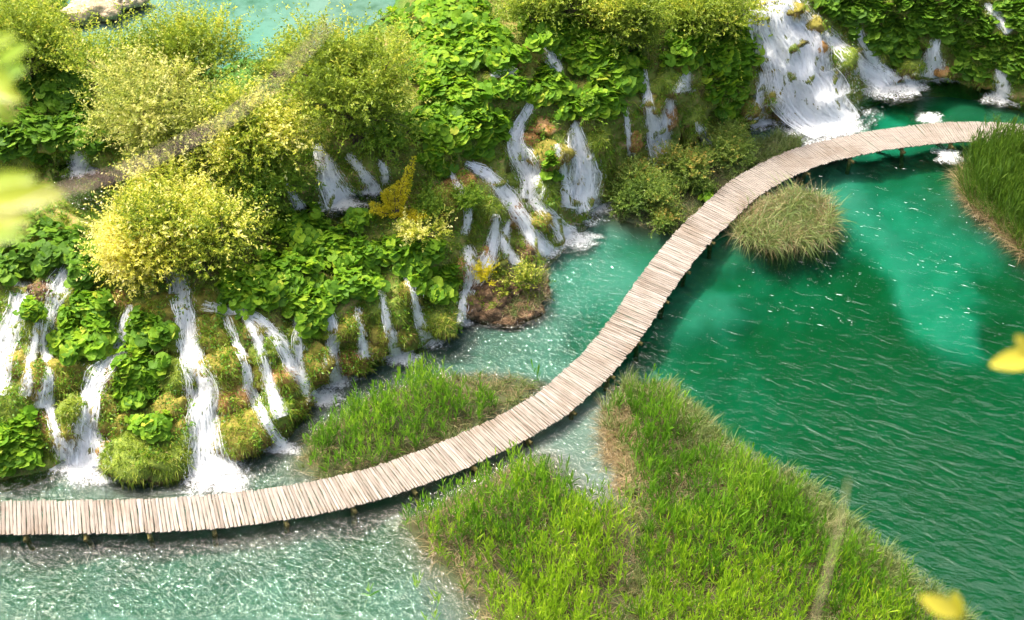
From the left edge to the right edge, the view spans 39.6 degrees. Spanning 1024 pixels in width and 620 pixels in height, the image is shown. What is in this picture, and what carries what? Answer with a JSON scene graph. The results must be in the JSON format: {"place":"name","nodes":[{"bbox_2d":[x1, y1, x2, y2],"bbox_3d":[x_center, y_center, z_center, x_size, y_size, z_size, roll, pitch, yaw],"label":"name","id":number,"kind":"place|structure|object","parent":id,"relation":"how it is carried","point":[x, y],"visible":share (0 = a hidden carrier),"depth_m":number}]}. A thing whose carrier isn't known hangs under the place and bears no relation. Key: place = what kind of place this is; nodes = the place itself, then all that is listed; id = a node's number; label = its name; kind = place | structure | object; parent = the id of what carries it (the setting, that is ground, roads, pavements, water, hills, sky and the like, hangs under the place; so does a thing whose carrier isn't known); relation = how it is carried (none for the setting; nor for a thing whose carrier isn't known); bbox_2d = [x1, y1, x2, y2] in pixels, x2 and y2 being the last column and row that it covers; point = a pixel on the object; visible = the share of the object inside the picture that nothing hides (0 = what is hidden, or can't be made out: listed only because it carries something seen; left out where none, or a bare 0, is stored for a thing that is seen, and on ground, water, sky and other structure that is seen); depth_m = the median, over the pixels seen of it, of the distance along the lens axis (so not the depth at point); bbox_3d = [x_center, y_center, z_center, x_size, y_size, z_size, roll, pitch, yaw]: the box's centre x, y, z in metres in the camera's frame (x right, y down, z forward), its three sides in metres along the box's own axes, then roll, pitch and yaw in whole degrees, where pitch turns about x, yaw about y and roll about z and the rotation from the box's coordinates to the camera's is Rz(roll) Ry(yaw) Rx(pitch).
{"place":"outdoors","nodes":[
{"label":"outdoors","id":0,"kind":"place"},
{"bbox_2d":[0,33,29,122],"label":"foreground twig","id":1,"kind":"object","parent":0,"point":[10,70],"visible":1,"depth_m":2.09},
{"bbox_2d":[0,171,64,241],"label":"foreground twig","id":2,"kind":"object","parent":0,"point":[17,189],"visible":0.95,"depth_m":1.79},
{"bbox_2d":[49,161,115,211],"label":"terrace pool","id":3,"kind":"structure","parent":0,"point":[77,200],"depth_m":57.78},
{"bbox_2d":[0,20,330,215],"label":"foreground twig","id":4,"kind":"object","parent":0,"point":[150,159],"visible":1,"depth_m":1.36},
{"bbox_2d":[67,0,395,67],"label":"lake water","id":5,"kind":"structure","parent":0,"point":[267,26],"depth_m":65.88},
{"bbox_2d":[58,0,150,25],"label":"pale shore rock","id":6,"kind":"object","parent":5,"relation":"on","point":[105,9],"visible":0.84,"depth_m":64.77},
{"bbox_2d":[0,97,1023,619],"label":"water","id":7,"kind":"structure","parent":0,"point":[890,393],"depth_m":55.13},
{"bbox_2d":[95,430,197,490],"bbox_3d":[-13.316,5.200,52.466,3.759,2.155,3.619,0,44,0],"label":"mossy rock","id":8,"kind":"object","parent":7,"relation":"on","point":[159,474],"visible":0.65,"depth_m":51.41},
{"bbox_2d":[211,407,281,463],"bbox_3d":[-10.017,4.544,52.821,3.246,2.043,2.783,0,44,0],"label":"mossy rock","id":9,"kind":"object","parent":7,"relation":"on","point":[252,450],"visible":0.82,"depth_m":52.11},
{"bbox_2d":[296,351,540,480],"bbox_3d":[-3.502,3.584,53.036,9.606,2.753,6.235,0,44,0],"label":"reed bed","id":10,"kind":"object","parent":7,"relation":"on","point":[365,410],"visible":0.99,"depth_m":53.06},
{"bbox_2d":[465,271,550,328],"bbox_3d":[-0.452,-0.691,58.507,4.206,1.645,3.298,0,44,0],"label":"brown outcrop","id":11,"kind":"object","parent":7,"relation":"on","point":[477,312],"visible":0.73,"depth_m":57.72},
{"bbox_2d":[490,250,554,320],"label":"sparse shrub","id":12,"kind":"object","parent":11,"relation":"on","point":[526,275],"visible":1,"depth_m":57.93},
{"bbox_2d":[500,262,560,323],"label":"dry grass","id":13,"kind":"structure","parent":11,"relation":"on","point":[539,297],"depth_m":58.15},
{"bbox_2d":[0,121,1023,550],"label":"boardwalk","id":14,"kind":"structure","parent":7,"relation":"on","point":[654,285],"depth_m":52.98},
{"bbox_2d":[399,438,647,619],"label":"reed bed","id":15,"kind":"object","parent":7,"relation":"on","point":[542,474],"visible":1,"depth_m":48.84},
{"bbox_2d":[601,148,684,220],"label":"shrub","id":16,"kind":"object","parent":7,"relation":"on","point":[640,188],"visible":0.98,"depth_m":61.78},
{"bbox_2d":[646,201,692,237],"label":"shrub","id":17,"kind":"object","parent":7,"relation":"on","point":[669,218],"visible":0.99,"depth_m":61.53},
{"bbox_2d":[607,142,742,231],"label":"grass bank","id":18,"kind":"structure","parent":7,"relation":"on","point":[682,215],"depth_m":62.70},
{"bbox_2d":[640,128,730,203],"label":"shrub","id":19,"kind":"object","parent":7,"relation":"on","point":[690,166],"visible":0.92,"depth_m":62.96},
{"bbox_2d":[697,112,765,173],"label":"shrub","id":20,"kind":"object","parent":7,"relation":"on","point":[731,138],"visible":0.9,"depth_m":64.48},
{"bbox_2d":[717,126,810,179],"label":"grass bank","id":21,"kind":"structure","parent":7,"relation":"on","point":[786,143],"depth_m":65.65},
{"bbox_2d":[580,364,986,619],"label":"reed bed","id":22,"kind":"object","parent":7,"relation":"on","point":[772,482],"visible":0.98,"depth_m":49.07},
{"bbox_2d":[717,169,858,272],"bbox_3d":[12.082,-3.981,62.141,7.398,2.752,6.822,0,44,0],"label":"sedge tussock","id":23,"kind":"object","parent":7,"relation":"on","point":[791,209],"visible":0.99,"depth_m":61.62},
{"bbox_2d":[941,113,1023,266],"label":"reed bed","id":24,"kind":"object","parent":7,"relation":"on","point":[989,177],"visible":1,"depth_m":62.56},
{"bbox_2d":[0,0,1023,492],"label":"hillside","id":25,"kind":"structure","parent":0,"point":[858,102],"depth_m":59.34},
{"bbox_2d":[0,281,33,395],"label":"waterfall","id":26,"kind":"structure","parent":25,"relation":"on","point":[6,339],"depth_m":52.94},
{"bbox_2d":[0,253,34,288],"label":"butterbur clump","id":27,"kind":"object","parent":25,"relation":"on","point":[11,274],"visible":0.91,"depth_m":53.64},
{"bbox_2d":[0,404,45,477],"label":"butterbur clump","id":28,"kind":"object","parent":25,"relation":"on","point":[25,451],"visible":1,"depth_m":51.56},
{"bbox_2d":[12,295,47,322],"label":"butterbur clump","id":29,"kind":"object","parent":25,"relation":"on","point":[29,307],"visible":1,"depth_m":52.50},
{"bbox_2d":[0,100,74,165],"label":"butterbur clump","id":30,"kind":"object","parent":25,"relation":"on","point":[28,140],"visible":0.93,"depth_m":57.76},
{"bbox_2d":[0,0,100,99],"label":"willow bush","id":31,"kind":"object","parent":25,"relation":"on","point":[21,19],"visible":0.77,"depth_m":57.80},
{"bbox_2d":[0,211,103,278],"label":"butterbur clump","id":32,"kind":"object","parent":25,"relation":"on","point":[48,254],"visible":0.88,"depth_m":54.20},
{"bbox_2d":[34,265,72,407],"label":"waterfall","id":33,"kind":"structure","parent":25,"relation":"on","point":[58,287],"depth_m":53.09},
{"bbox_2d":[12,52,95,113],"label":"butterbur clump","id":34,"kind":"object","parent":25,"relation":"on","point":[55,100],"visible":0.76,"depth_m":59.27},
{"bbox_2d":[41,101,113,158],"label":"butterbur clump","id":35,"kind":"object","parent":25,"relation":"on","point":[62,123],"visible":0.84,"depth_m":57.51},
{"bbox_2d":[45,288,120,365],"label":"butterbur clump","id":36,"kind":"object","parent":25,"relation":"on","point":[69,342],"visible":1,"depth_m":52.94},
{"bbox_2d":[58,248,112,291],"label":"butterbur clump","id":37,"kind":"object","parent":25,"relation":"on","point":[77,272],"visible":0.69,"depth_m":53.57},
{"bbox_2d":[50,304,132,490],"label":"waterfall","id":38,"kind":"structure","parent":25,"relation":"on","point":[81,466],"depth_m":52.20},
{"bbox_2d":[69,287,116,322],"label":"butterbur clump","id":39,"kind":"object","parent":25,"relation":"on","point":[99,302],"visible":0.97,"depth_m":53.18},
{"bbox_2d":[112,379,156,411],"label":"butterbur clump","id":40,"kind":"object","parent":25,"relation":"on","point":[133,398],"visible":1,"depth_m":52.12},
{"bbox_2d":[110,339,171,391],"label":"butterbur clump","id":41,"kind":"object","parent":25,"relation":"on","point":[140,367],"visible":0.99,"depth_m":52.24},
{"bbox_2d":[51,21,236,191],"bbox_3d":[-14.178,-7.644,54.816,7.768,6.466,6.841,0,44,0],"label":"willow bush","id":42,"kind":"object","parent":25,"relation":"on","point":[138,109],"visible":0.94,"depth_m":54.23},
{"bbox_2d":[73,181,214,315],"bbox_3d":[-13.840,-2.204,53.418,5.262,5.409,5.205,0,44,0],"label":"willow bush","id":43,"kind":"object","parent":25,"relation":"on","point":[126,262],"visible":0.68,"depth_m":52.29},
{"bbox_2d":[25,0,271,118],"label":"willow bush","id":44,"kind":"object","parent":25,"relation":"on","point":[180,38],"visible":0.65,"depth_m":56.82},
{"bbox_2d":[124,409,172,443],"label":"butterbur clump","id":45,"kind":"object","parent":25,"relation":"on","point":[153,427],"visible":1,"depth_m":51.42},
{"bbox_2d":[120,305,179,350],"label":"butterbur clump","id":46,"kind":"object","parent":25,"relation":"on","point":[144,335],"visible":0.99,"depth_m":52.73},
{"bbox_2d":[155,357,197,396],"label":"mossy rock","id":47,"kind":"object","parent":25,"relation":"on","point":[180,388],"visible":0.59,"depth_m":52.42},
{"bbox_2d":[91,122,290,322],"bbox_3d":[-12.067,-2.789,53.700,7.573,6.805,7.409,0,44,0],"label":"willow bush","id":48,"kind":"object","parent":25,"relation":"on","point":[194,206],"visible":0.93,"depth_m":52.39},
{"bbox_2d":[166,267,250,500],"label":"waterfall","id":49,"kind":"structure","parent":25,"relation":"on","point":[216,470],"depth_m":52.30},
{"bbox_2d":[193,346,252,390],"bbox_3d":[-10.733,2.418,52.991,2.412,2.062,2.006,0,44,0],"label":"mossy rock","id":50,"kind":"object","parent":25,"relation":"on","point":[223,385],"visible":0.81,"depth_m":52.37},
{"bbox_2d":[213,258,280,321],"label":"butterbur clump","id":51,"kind":"object","parent":25,"relation":"on","point":[247,297],"visible":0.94,"depth_m":53.16},
{"bbox_2d":[224,316,298,453],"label":"waterfall","id":52,"kind":"structure","parent":25,"relation":"on","point":[282,444],"depth_m":52.75},
{"bbox_2d":[197,140,326,244],"bbox_3d":[-9.893,-5.116,55.724,5.508,3.941,5.034,0,44,0],"label":"willow bush","id":53,"kind":"object","parent":25,"relation":"on","point":[261,188],"visible":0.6,"depth_m":54.96},
{"bbox_2d":[187,59,341,207],"bbox_3d":[-9.654,-6.409,54.941,6.374,6.266,6.692,0,44,0],"label":"willow bush","id":54,"kind":"object","parent":25,"relation":"on","point":[254,126],"visible":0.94,"depth_m":53.93},
{"bbox_2d":[242,316,288,419],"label":"waterfall","id":55,"kind":"structure","parent":25,"relation":"on","point":[275,401],"depth_m":52.82},
{"bbox_2d":[223,18,312,106],"bbox_3d":[-9.125,-9.664,58.820,5.428,4.365,3.968,0,44,0],"label":"willow bush","id":56,"kind":"object","parent":25,"relation":"on","point":[268,72],"visible":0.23,"depth_m":58.00},
{"bbox_2d":[200,301,344,407],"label":"waterfall","id":57,"kind":"structure","parent":25,"relation":"on","point":[327,397],"depth_m":53.46},
{"bbox_2d":[252,240,331,310],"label":"butterbur clump","id":58,"kind":"object","parent":25,"relation":"on","point":[286,262],"visible":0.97,"depth_m":54.26},
{"bbox_2d":[264,200,331,253],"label":"butterbur clump","id":59,"kind":"object","parent":25,"relation":"on","point":[301,230],"visible":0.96,"depth_m":55.66},
{"bbox_2d":[281,282,336,339],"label":"butterbur clump","id":60,"kind":"object","parent":25,"relation":"on","point":[313,312],"visible":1,"depth_m":53.73},
{"bbox_2d":[299,339,338,392],"bbox_3d":[-7.464,2.233,54.445,1.873,2.068,1.785,0,44,0],"label":"mossy rock","id":61,"kind":"object","parent":25,"relation":"on","point":[327,367],"visible":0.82,"depth_m":53.88},
{"bbox_2d":[303,223,352,269],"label":"butterbur clump","id":62,"kind":"object","parent":25,"relation":"on","point":[332,247],"visible":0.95,"depth_m":55.22},
{"bbox_2d":[312,143,366,211],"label":"waterfall","id":63,"kind":"structure","parent":25,"relation":"on","point":[329,179],"depth_m":57.21},
{"bbox_2d":[321,314,360,390],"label":"waterfall","id":64,"kind":"structure","parent":25,"relation":"on","point":[335,377],"depth_m":54.71},
{"bbox_2d":[241,0,446,174],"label":"willow bush","id":65,"kind":"object","parent":25,"relation":"on","point":[341,80],"visible":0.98,"depth_m":54.22},
{"bbox_2d":[322,261,390,303],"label":"butterbur clump","id":66,"kind":"object","parent":25,"relation":"on","point":[345,285],"visible":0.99,"depth_m":54.45},
{"bbox_2d":[341,206,375,234],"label":"butterbur clump","id":67,"kind":"object","parent":25,"relation":"on","point":[357,218],"visible":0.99,"depth_m":56.34},
{"bbox_2d":[345,232,394,268],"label":"butterbur clump","id":68,"kind":"object","parent":25,"relation":"on","point":[374,253],"visible":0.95,"depth_m":55.45},
{"bbox_2d":[329,92,437,173],"bbox_3d":[-5.067,-7.303,56.597,4.833,3.797,4.681,0,44,0],"label":"willow bush","id":69,"kind":"object","parent":25,"relation":"on","point":[385,133],"visible":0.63,"depth_m":56.12},
{"bbox_2d":[369,156,429,221],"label":"golden shrub","id":70,"kind":"object","parent":25,"relation":"on","point":[392,203],"visible":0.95,"depth_m":56.50},
{"bbox_2d":[378,290,421,365],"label":"waterfall","id":71,"kind":"structure","parent":25,"relation":"on","point":[396,356],"depth_m":55.72},
{"bbox_2d":[379,234,447,279],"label":"butterbur clump","id":72,"kind":"object","parent":25,"relation":"on","point":[406,259],"visible":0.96,"depth_m":55.71},
{"bbox_2d":[392,204,457,264],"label":"yellow green shrub","id":73,"kind":"object","parent":25,"relation":"on","point":[411,231],"visible":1,"depth_m":55.69},
{"bbox_2d":[402,102,454,153],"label":"butterbur clump","id":74,"kind":"object","parent":25,"relation":"on","point":[438,122],"visible":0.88,"depth_m":57.32},
{"bbox_2d":[403,176,457,223],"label":"green tuft shrub","id":75,"kind":"object","parent":25,"relation":"on","point":[426,198],"visible":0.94,"depth_m":56.95},
{"bbox_2d":[407,263,462,307],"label":"butterbur clump","id":76,"kind":"object","parent":25,"relation":"on","point":[440,287],"visible":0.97,"depth_m":56.10},
{"bbox_2d":[414,142,458,180],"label":"butterbur clump","id":77,"kind":"object","parent":25,"relation":"on","point":[437,155],"visible":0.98,"depth_m":57.51},
{"bbox_2d":[414,299,465,343],"bbox_3d":[-3.089,0.370,56.835,2.776,1.788,2.358,0,44,0],"label":"mossy rock","id":78,"kind":"object","parent":25,"relation":"on","point":[443,333],"visible":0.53,"depth_m":56.14},
{"bbox_2d":[399,24,482,85],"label":"butterbur clump","id":79,"kind":"object","parent":25,"relation":"on","point":[442,60],"visible":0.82,"depth_m":59.54},
{"bbox_2d":[378,0,504,40],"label":"butterbur clump","id":80,"kind":"object","parent":25,"relation":"on","point":[467,14],"visible":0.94,"depth_m":61.88},
{"bbox_2d":[415,71,504,119],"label":"butterbur clump","id":81,"kind":"object","parent":25,"relation":"on","point":[460,96],"visible":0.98,"depth_m":58.56},
{"bbox_2d":[447,176,489,219],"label":"green tuft shrub","id":82,"kind":"object","parent":25,"relation":"on","point":[470,197],"visible":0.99,"depth_m":57.45},
{"bbox_2d":[447,107,513,161],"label":"butterbur clump","id":83,"kind":"object","parent":25,"relation":"on","point":[491,128],"visible":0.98,"depth_m":58.42},
{"bbox_2d":[447,15,531,74],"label":"butterbur clump","id":84,"kind":"object","parent":25,"relation":"on","point":[486,52],"visible":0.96,"depth_m":60.00},
{"bbox_2d":[492,69,529,103],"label":"butterbur clump","id":85,"kind":"object","parent":25,"relation":"on","point":[513,88],"visible":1,"depth_m":59.43},
{"bbox_2d":[465,161,565,259],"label":"waterfall","id":86,"kind":"structure","parent":25,"relation":"on","point":[505,193],"depth_m":59.70},
{"bbox_2d":[503,103,547,201],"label":"waterfall","id":87,"kind":"structure","parent":25,"relation":"on","point":[529,174],"depth_m":60.21},
{"bbox_2d":[475,0,620,54],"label":"willow bush","id":88,"kind":"object","parent":25,"relation":"on","point":[540,10],"visible":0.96,"depth_m":60.40},
{"bbox_2d":[526,137,576,173],"bbox_3d":[1.599,-6.549,60.539,2.551,1.439,2.001,0,44,0],"label":"mossy rock","id":89,"kind":"object","parent":25,"relation":"on","point":[569,153],"visible":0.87,"depth_m":60.11},
{"bbox_2d":[517,11,586,55],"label":"butterbur clump","id":90,"kind":"object","parent":25,"relation":"on","point":[539,38],"visible":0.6,"depth_m":60.78},
{"bbox_2d":[525,61,581,109],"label":"butterbur clump","id":91,"kind":"object","parent":25,"relation":"on","point":[550,88],"visible":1,"depth_m":60.22},
{"bbox_2d":[525,195,599,250],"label":"waterfall","id":92,"kind":"structure","parent":25,"relation":"on","point":[568,231],"depth_m":61.11},
{"bbox_2d":[555,21,619,79],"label":"butterbur clump","id":93,"kind":"object","parent":25,"relation":"on","point":[579,51],"visible":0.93,"depth_m":61.08},
{"bbox_2d":[564,121,611,226],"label":"waterfall","id":94,"kind":"structure","parent":25,"relation":"on","point":[586,171],"depth_m":61.51},
{"bbox_2d":[583,117,616,182],"bbox_3d":[3.628,-6.756,62.362,2.032,3.772,2.110,0,44,0],"label":"mossy rock","id":95,"kind":"object","parent":25,"relation":"on","point":[603,151],"visible":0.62,"depth_m":61.28},
{"bbox_2d":[574,70,629,121],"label":"butterbur clump","id":96,"kind":"object","parent":25,"relation":"on","point":[609,95],"visible":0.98,"depth_m":60.78},
{"bbox_2d":[578,41,650,100],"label":"butterbur clump","id":97,"kind":"object","parent":25,"relation":"on","point":[625,74],"visible":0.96,"depth_m":61.28},
{"bbox_2d":[568,0,690,87],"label":"willow bush","id":98,"kind":"object","parent":25,"relation":"on","point":[631,22],"visible":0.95,"depth_m":60.72},
{"bbox_2d":[640,69,664,167],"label":"waterfall","id":99,"kind":"structure","parent":25,"relation":"on","point":[652,121],"depth_m":63.12},
{"bbox_2d":[647,66,687,100],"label":"mossy rock","id":100,"kind":"object","parent":25,"relation":"on","point":[654,87],"visible":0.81,"depth_m":62.44},
{"bbox_2d":[659,20,727,74],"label":"butterbur clump","id":101,"kind":"object","parent":25,"relation":"on","point":[693,58],"visible":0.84,"depth_m":62.69},
{"bbox_2d":[678,104,708,149],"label":"mossy rock","id":102,"kind":"object","parent":25,"relation":"on","point":[698,115],"visible":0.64,"depth_m":64.53},
{"bbox_2d":[661,0,791,80],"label":"willow bush","id":103,"kind":"object","parent":25,"relation":"on","point":[697,14],"visible":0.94,"depth_m":62.38},
{"bbox_2d":[701,63,753,122],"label":"butterbur clump","id":104,"kind":"object","parent":25,"relation":"on","point":[715,96],"visible":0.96,"depth_m":64.76},
{"bbox_2d":[707,17,772,84],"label":"butterbur clump","id":105,"kind":"object","parent":25,"relation":"on","point":[732,54],"visible":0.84,"depth_m":64.35},
{"bbox_2d":[743,0,873,147],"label":"waterfall","id":106,"kind":"structure","parent":25,"relation":"on","point":[824,96],"depth_m":66.36},
{"bbox_2d":[813,0,884,28],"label":"butterbur clump","id":107,"kind":"object","parent":25,"relation":"on","point":[848,13],"visible":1,"depth_m":67.59},
{"bbox_2d":[821,28,909,100],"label":"waterfall","id":108,"kind":"structure","parent":25,"relation":"on","point":[873,78],"depth_m":69.09},
{"bbox_2d":[848,0,923,67],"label":"butterbur clump","id":109,"kind":"object","parent":25,"relation":"on","point":[878,42],"visible":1,"depth_m":68.28},
{"bbox_2d":[882,0,955,40],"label":"butterbur clump","id":110,"kind":"object","parent":25,"relation":"on","point":[924,16],"visible":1,"depth_m":67.79},
{"bbox_2d":[935,0,999,51],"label":"butterbur clump","id":111,"kind":"object","parent":25,"relation":"on","point":[970,8],"visible":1,"depth_m":67.50},
{"bbox_2d":[949,24,1015,82],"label":"butterbur clump","id":112,"kind":"object","parent":25,"relation":"on","point":[965,55],"visible":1,"depth_m":68.23},
{"bbox_2d":[987,34,1023,86],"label":"butterbur clump","id":113,"kind":"object","parent":25,"relation":"on","point":[1009,66],"visible":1,"depth_m":67.44},
{"bbox_2d":[992,0,1023,42],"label":"butterbur clump","id":114,"kind":"object","parent":25,"relation":"on","point":[1014,17],"visible":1,"depth_m":66.62},
{"bbox_2d":[919,591,963,619],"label":"leaf","id":115,"kind":"object","parent":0,"point":[944,607],"visible":1,"depth_m":2.39},
{"bbox_2d":[990,335,1023,369],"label":"leaf","id":116,"kind":"object","parent":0,"point":[1012,359],"visible":1,"depth_m":2.59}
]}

